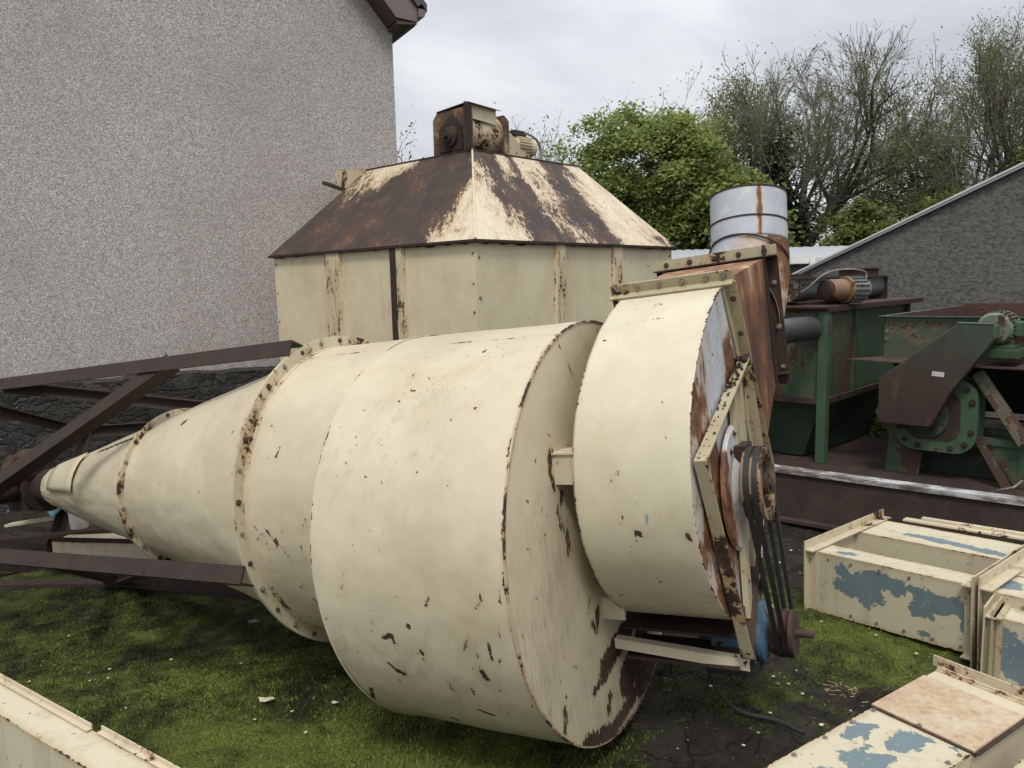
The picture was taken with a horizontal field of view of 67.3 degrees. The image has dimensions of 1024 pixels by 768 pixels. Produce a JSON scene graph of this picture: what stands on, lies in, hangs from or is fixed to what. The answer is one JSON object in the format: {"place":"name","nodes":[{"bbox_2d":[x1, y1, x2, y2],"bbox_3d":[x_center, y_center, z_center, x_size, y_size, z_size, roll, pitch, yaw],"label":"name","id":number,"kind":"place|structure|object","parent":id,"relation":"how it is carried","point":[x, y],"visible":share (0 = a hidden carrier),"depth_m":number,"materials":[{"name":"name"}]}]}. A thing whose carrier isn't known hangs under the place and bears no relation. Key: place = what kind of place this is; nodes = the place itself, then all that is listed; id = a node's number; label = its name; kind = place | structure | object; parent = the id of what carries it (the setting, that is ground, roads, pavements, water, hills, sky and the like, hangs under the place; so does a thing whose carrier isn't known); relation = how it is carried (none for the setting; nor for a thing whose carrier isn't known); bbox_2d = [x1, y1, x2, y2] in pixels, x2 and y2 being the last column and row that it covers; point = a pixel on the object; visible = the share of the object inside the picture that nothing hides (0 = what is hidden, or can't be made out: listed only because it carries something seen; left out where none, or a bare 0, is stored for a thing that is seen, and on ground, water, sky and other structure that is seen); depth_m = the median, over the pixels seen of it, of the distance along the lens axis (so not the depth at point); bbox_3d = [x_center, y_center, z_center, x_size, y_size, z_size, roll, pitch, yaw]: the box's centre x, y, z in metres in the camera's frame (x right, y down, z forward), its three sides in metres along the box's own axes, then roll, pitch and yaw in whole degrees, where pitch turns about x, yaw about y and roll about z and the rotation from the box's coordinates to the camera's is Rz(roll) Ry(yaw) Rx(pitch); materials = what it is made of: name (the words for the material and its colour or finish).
{"place":"outdoors","nodes":[
{"label":"outdoors","id":0,"kind":"place"},
{"bbox_2d":[0,408,1023,767],"bbox_3d":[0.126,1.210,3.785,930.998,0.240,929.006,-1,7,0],"label":"ground","id":1,"kind":"structure","parent":0,"point":[720,738],"depth_m":3.12,"materials":[{"name":"green plant"}]},
{"bbox_2d":[4,516,68,527],"bbox_3d":[-3.029,0.905,5.324,1.130,0.219,0.070,0,7,13],"label":"scrap bar","id":2,"kind":"object","parent":1,"relation":"on","point":[31,521],"visible":0.45,"depth_m":5.39,"materials":[{"name":"beige paint"}]},
{"bbox_2d":[5,508,67,517],"bbox_3d":[-3.221,0.766,5.247,0.540,0.263,0.268,1,8,19],"label":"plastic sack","id":3,"kind":"object","parent":2,"relation":"on","point":[52,513],"visible":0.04,"depth_m":5.08,"materials":[{"name":"blue plastic"}]},
{"bbox_2d":[0,578,168,588],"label":"scrap bar","id":4,"kind":"object","parent":1,"relation":"on","point":[62,583],"visible":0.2,"depth_m":4.68,"materials":[{"name":"brown paint"}]},
{"bbox_2d":[0,673,179,767],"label":"duct section","id":5,"kind":"object","parent":1,"relation":"on","point":[37,730],"visible":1,"depth_m":2.31,"materials":[{"name":"paint"}]},
{"bbox_2d":[51,533,151,558],"bbox_3d":[-2.513,1.055,4.971,0.851,0.227,0.252,0,7,13],"label":"duct section","id":6,"kind":"object","parent":1,"relation":"on","point":[109,544],"visible":0.41,"depth_m":4.87,"materials":[{"name":"paint"}]},
{"bbox_2d":[0,528,111,543],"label":"scrap bar","id":7,"kind":"object","parent":6,"relation":"on","point":[32,537],"visible":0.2,"depth_m":5.09,"materials":[{"name":"brown metal"}]},
{"bbox_2d":[67,512,88,529],"bbox_3d":[-2.899,0.897,5.147,0.124,0.133,0.124,-1,7,0],"label":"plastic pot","id":8,"kind":"object","parent":6,"relation":"on","point":[76,523],"visible":0.37,"depth_m":5.10,"materials":[{"name":"plastic"}]},
{"bbox_2d":[0,366,275,509],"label":"stone wall","id":9,"kind":"structure","parent":1,"relation":"on","point":[201,385],"depth_m":6.76,"materials":[{"name":"grey stone"}]},
{"bbox_2d":[0,0,426,378],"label":"house","id":10,"kind":"structure","parent":1,"relation":"on","point":[167,167],"depth_m":7.11,"materials":[{"name":"stone"}]},
{"bbox_2d":[248,619,259,622],"bbox_3d":[-1.368,1.253,4.069,0.054,0.010,0.049,-6,9,-32],"label":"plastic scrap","id":11,"kind":"object","parent":1,"relation":"on","point":[253,621],"visible":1,"depth_m":4.06,"materials":[{"name":"plastic"}]},
{"bbox_2d":[258,697,274,701],"bbox_3d":[-0.976,1.253,3.056,0.065,0.010,0.037,-3,7,-11],"label":"paint flake","id":12,"kind":"object","parent":1,"relation":"on","point":[262,699],"visible":1,"depth_m":3.06,"materials":[{"name":"beige paint"}]},
{"bbox_2d":[0,183,814,747],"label":"cyclone separator","id":13,"kind":"object","parent":1,"relation":"on","point":[550,531],"visible":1,"depth_m":2.53,"materials":[{"name":"paint"}]},
{"bbox_2d":[397,105,423,162],"bbox_3d":[-3.796,-4.928,23.417,4.210,7.226,5.122,1,8,17],"label":"thin tree","id":14,"kind":"object","parent":1,"relation":"on","point":[410,156],"visible":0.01,"depth_m":22.89,"materials":[{"name":"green plant"}]},
{"bbox_2d":[268,149,676,361],"bbox_3d":[-0.389,-0.705,7.266,2.870,2.770,2.700,5,10,42],"label":"steel hopper","id":15,"kind":"object","parent":1,"relation":"on","point":[472,240],"visible":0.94,"depth_m":6.15,"materials":[{"name":"paint"}]},
{"bbox_2d":[433,101,541,159],"bbox_3d":[-0.175,-2.088,6.541,0.470,0.410,1.094,5,10,43],"label":"motor","id":16,"kind":"object","parent":15,"relation":"on","point":[466,125],"visible":0.94,"depth_m":6.25,"materials":[{"name":"brown metal"}]},
{"bbox_2d":[493,102,584,164],"bbox_3d":[0.764,-6.417,29.490,5.853,8.417,4.696,3,9,33],"label":"thin tree","id":17,"kind":"object","parent":1,"relation":"on","point":[551,144],"visible":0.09,"depth_m":28.88,"materials":[{"name":"green plant"}]},
{"bbox_2d":[542,98,751,250],"bbox_3d":[4.225,-5.055,23.754,7.514,7.083,6.360,-4,8,-18],"label":"leafy tree","id":18,"kind":"object","parent":1,"relation":"on","point":[683,148],"visible":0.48,"depth_m":21.85,"materials":[{"name":"green plant"}]},
{"bbox_2d":[583,60,771,216],"bbox_3d":[6.582,-6.682,28.562,7.470,8.920,9.471,-5,8,-27],"label":"thin tree","id":19,"kind":"object","parent":1,"relation":"on","point":[704,116],"visible":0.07,"depth_m":25.41,"materials":[{"name":"green plant"}]},
{"bbox_2d":[656,156,808,249],"bbox_3d":[6.144,-3.857,22.099,4.838,5.220,4.796,-1,7,0],"label":"leafy tree","id":20,"kind":"object","parent":1,"relation":"on","point":[702,197],"visible":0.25,"depth_m":21.37,"materials":[{"name":"green plant"}]},
{"bbox_2d":[672,245,849,273],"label":"metal shed","id":21,"kind":"structure","parent":1,"relation":"on","point":[819,253],"depth_m":16.00,"materials":[{"name":"white metal"}]},
{"bbox_2d":[633,537,888,767],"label":"grit","id":22,"kind":"object","parent":1,"relation":"on","point":[776,683],"visible":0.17,"depth_m":3.04,"materials":[{"name":"gravel"}]},
{"bbox_2d":[790,257,814,278],"bbox_3d":[3.644,-0.786,10.597,1.005,1.890,0.050,-1,7,0],"label":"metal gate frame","id":23,"kind":"object","parent":1,"relation":"on","point":[810,260],"visible":0.18,"depth_m":10.46,"materials":[{"name":"white metal"}]},
{"bbox_2d":[824,680,867,702],"bbox_3d":[1.286,1.180,2.964,0.172,0.020,0.110,3,9,31],"label":"straw","id":24,"kind":"object","parent":1,"relation":"on","point":[841,688],"visible":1,"depth_m":2.97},
{"bbox_2d":[695,18,999,246],"bbox_3d":[9.198,-6.657,24.743,8.522,9.682,10.943,-1,7,0],"label":"budding tree","id":25,"kind":"object","parent":1,"relation":"on","point":[776,168],"visible":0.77,"depth_m":23.66,"materials":[{"name":"green plant"}]},
{"bbox_2d":[805,196,913,246],"bbox_3d":[10.147,-2.978,21.958,5.499,4.622,4.414,-1,7,0],"label":"bush","id":26,"kind":"object","parent":1,"relation":"on","point":[860,224],"visible":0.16,"depth_m":21.24,"materials":[{"name":"green plant"}]},
{"bbox_2d":[806,115,921,233],"bbox_3d":[14.643,-6.764,30.197,6.488,8.273,5.910,-1,7,0],"label":"thin tree","id":27,"kind":"object","parent":1,"relation":"on","point":[891,181],"visible":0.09,"depth_m":29.38,"materials":[{"name":"green plant"}]},
{"bbox_2d":[858,411,889,438],"bbox_3d":[3.664,0.302,7.594,0.730,0.499,0.715,1,8,21],"label":"weed","id":28,"kind":"object","parent":1,"relation":"on","point":[868,429],"visible":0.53,"depth_m":7.56,"materials":[{"name":"green plant"}]},
{"bbox_2d":[763,655,1023,767],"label":"duct section","id":29,"kind":"object","parent":1,"relation":"on","point":[948,714],"visible":1,"depth_m":2.23,"materials":[{"name":"paint"}]},
{"bbox_2d":[772,464,1023,544],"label":"steel channel","id":30,"kind":"object","parent":1,"relation":"on","point":[826,500],"visible":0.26,"depth_m":4.74,"materials":[{"name":"brown metal"}]},
{"bbox_2d":[772,436,1023,496],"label":"steel deck","id":31,"kind":"structure","parent":1,"relation":"on","point":[862,456],"depth_m":6.21,"materials":[{"name":"brown metal"}]},
{"bbox_2d":[768,297,922,463],"bbox_3d":[2.461,-0.093,7.083,1.370,1.286,3.700,6,10,43],"label":"green tank","id":32,"kind":"object","parent":31,"relation":"on","point":[825,398],"visible":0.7,"depth_m":6.53,"materials":[{"name":"metal"}]},
{"bbox_2d":[787,268,887,304],"bbox_3d":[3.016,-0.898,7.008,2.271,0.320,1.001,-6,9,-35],"label":"motor","id":33,"kind":"object","parent":32,"relation":"on","point":[851,285],"visible":0.86,"depth_m":6.41,"materials":[{"name":"grey paint"}]},
{"bbox_2d":[846,303,1023,489],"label":"machine","id":34,"kind":"object","parent":31,"relation":"on","point":[951,378],"visible":1,"depth_m":5.62,"materials":[{"name":"paint"}]},
{"bbox_2d":[991,480,1022,492],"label":"cable loop","id":35,"kind":"object","parent":31,"relation":"on","point":[1012,487],"visible":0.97,"depth_m":5.21,"materials":[{"name":"metal"}]},
{"bbox_2d":[792,162,1023,419],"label":"rendered shed","id":36,"kind":"structure","parent":1,"relation":"on","point":[964,247],"depth_m":8.68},
{"bbox_2d":[804,509,1023,668],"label":"duct section","id":37,"kind":"object","parent":1,"relation":"on","point":[878,569],"visible":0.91,"depth_m":3.57,"materials":[{"name":"paint"}]},
{"bbox_2d":[824,6,1023,225],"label":"bare tree","id":38,"kind":"object","parent":1,"relation":"on","point":[992,132],"visible":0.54,"depth_m":23.93,"materials":[{"name":"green plant"}]},
{"bbox_2d":[900,184,967,217],"bbox_3d":[13.140,-3.363,22.821,4.582,5.017,4.532,-1,7,0],"label":"bush","id":39,"kind":"object","parent":1,"relation":"on","point":[929,202],"visible":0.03,"depth_m":22.36,"materials":[{"name":"green plant"}]},
{"bbox_2d":[923,1,1023,190],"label":"bare tree","id":40,"kind":"object","parent":1,"relation":"on","point":[1013,60],"visible":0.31,"depth_m":25.67,"materials":[{"name":"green plant"}]},
{"bbox_2d":[977,548,1023,670],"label":"duct section","id":41,"kind":"object","parent":1,"relation":"on","point":[1007,575],"visible":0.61,"depth_m":3.15,"materials":[{"name":"paint"}]},
{"bbox_2d":[980,586,1023,687],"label":"duct section","id":42,"kind":"object","parent":1,"relation":"on","point":[1002,652],"visible":0.77,"depth_m":2.99,"materials":[{"name":"paint"}]},
{"bbox_2d":[999,145,1023,172],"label":"bush","id":43,"kind":"object","parent":1,"relation":"on","point":[1019,156],"visible":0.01,"depth_m":23.48,"materials":[{"name":"green plant"}]},
{"bbox_2d":[392,0,1023,246],"label":"sky","id":44,"kind":"structure","parent":0,"point":[533,59],"materials":[{"name":"white"}]},
{"bbox_2d":[1012,758,1023,767],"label":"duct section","id":45,"kind":"object","parent":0,"point":[1019,764],"visible":1,"depth_m":2.10,"materials":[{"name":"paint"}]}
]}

